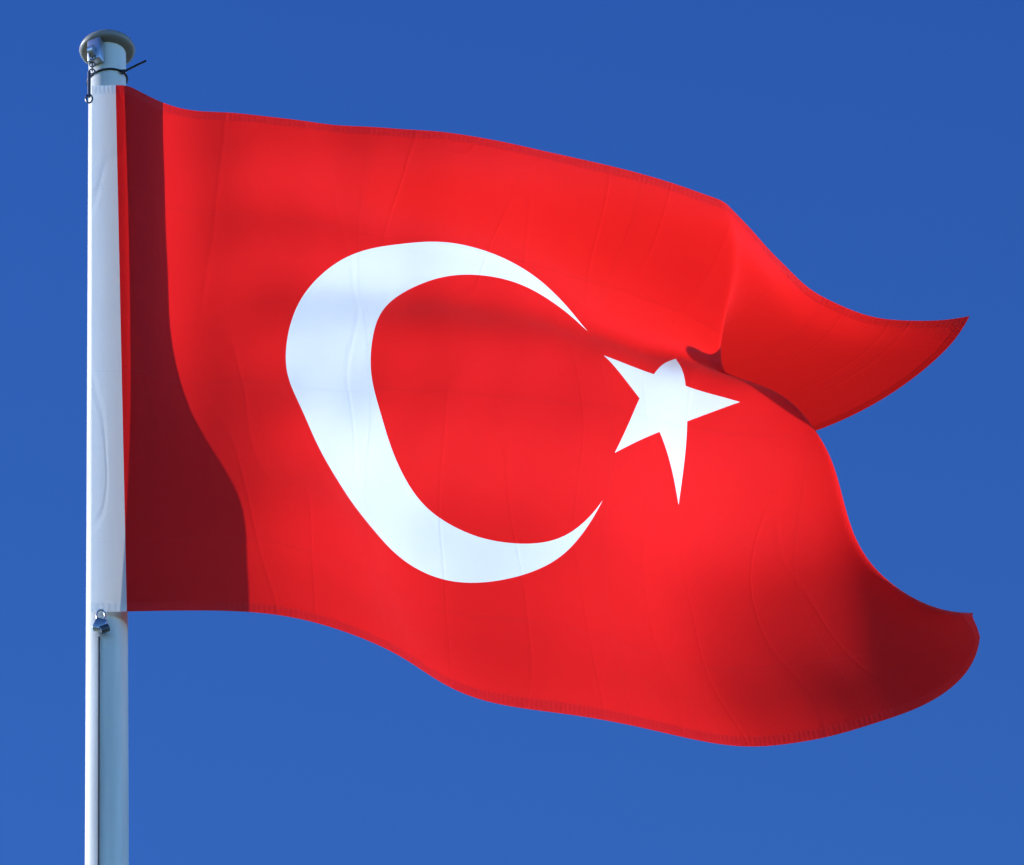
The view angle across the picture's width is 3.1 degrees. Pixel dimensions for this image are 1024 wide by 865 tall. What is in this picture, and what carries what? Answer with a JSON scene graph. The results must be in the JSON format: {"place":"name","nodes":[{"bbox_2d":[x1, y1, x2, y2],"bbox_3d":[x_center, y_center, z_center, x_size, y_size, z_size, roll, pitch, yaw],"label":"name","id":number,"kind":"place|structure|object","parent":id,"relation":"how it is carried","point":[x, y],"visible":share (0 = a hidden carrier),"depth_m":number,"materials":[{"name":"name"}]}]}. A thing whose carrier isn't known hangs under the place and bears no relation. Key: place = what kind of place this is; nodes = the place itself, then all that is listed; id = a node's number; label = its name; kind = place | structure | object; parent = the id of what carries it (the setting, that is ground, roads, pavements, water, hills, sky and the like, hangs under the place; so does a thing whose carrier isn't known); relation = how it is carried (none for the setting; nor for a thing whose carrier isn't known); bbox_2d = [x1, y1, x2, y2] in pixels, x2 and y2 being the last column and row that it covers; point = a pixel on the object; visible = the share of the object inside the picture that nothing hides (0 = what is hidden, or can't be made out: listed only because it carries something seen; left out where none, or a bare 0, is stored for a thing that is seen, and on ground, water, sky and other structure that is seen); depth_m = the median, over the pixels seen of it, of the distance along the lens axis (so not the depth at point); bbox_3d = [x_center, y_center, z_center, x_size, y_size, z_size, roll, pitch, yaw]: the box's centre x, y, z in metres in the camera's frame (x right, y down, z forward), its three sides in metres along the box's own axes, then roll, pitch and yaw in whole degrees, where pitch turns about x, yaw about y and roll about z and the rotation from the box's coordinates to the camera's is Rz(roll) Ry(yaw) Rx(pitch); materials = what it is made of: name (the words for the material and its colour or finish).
{"place":"outdoors","nodes":[
{"label":"outdoors","id":0,"kind":"place"},
{"bbox_2d":[0,0,1023,864],"label":"sky","id":1,"kind":"structure","parent":0,"point":[875,148],"materials":[{"name":"blue"}]},
{"label":"ground","id":2,"kind":"structure","parent":0,"visible":0},
{"bbox_2d":[79,29,146,864],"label":"flagpole","id":3,"kind":"object","parent":2,"relation":"on","point":[107,55],"visible":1,"depth_m":38.97,"materials":[{"name":"metal"}]},
{"bbox_2d":[91,85,979,746],"bbox_3d":[-0.029,0.190,40.121,2.110,1.612,0.882,14,-42,-17],"label":"flag","id":4,"kind":"object","parent":3,"relation":"attached to","point":[505,423],"visible":1,"depth_m":39.96,"materials":[{"name":"fabric"}]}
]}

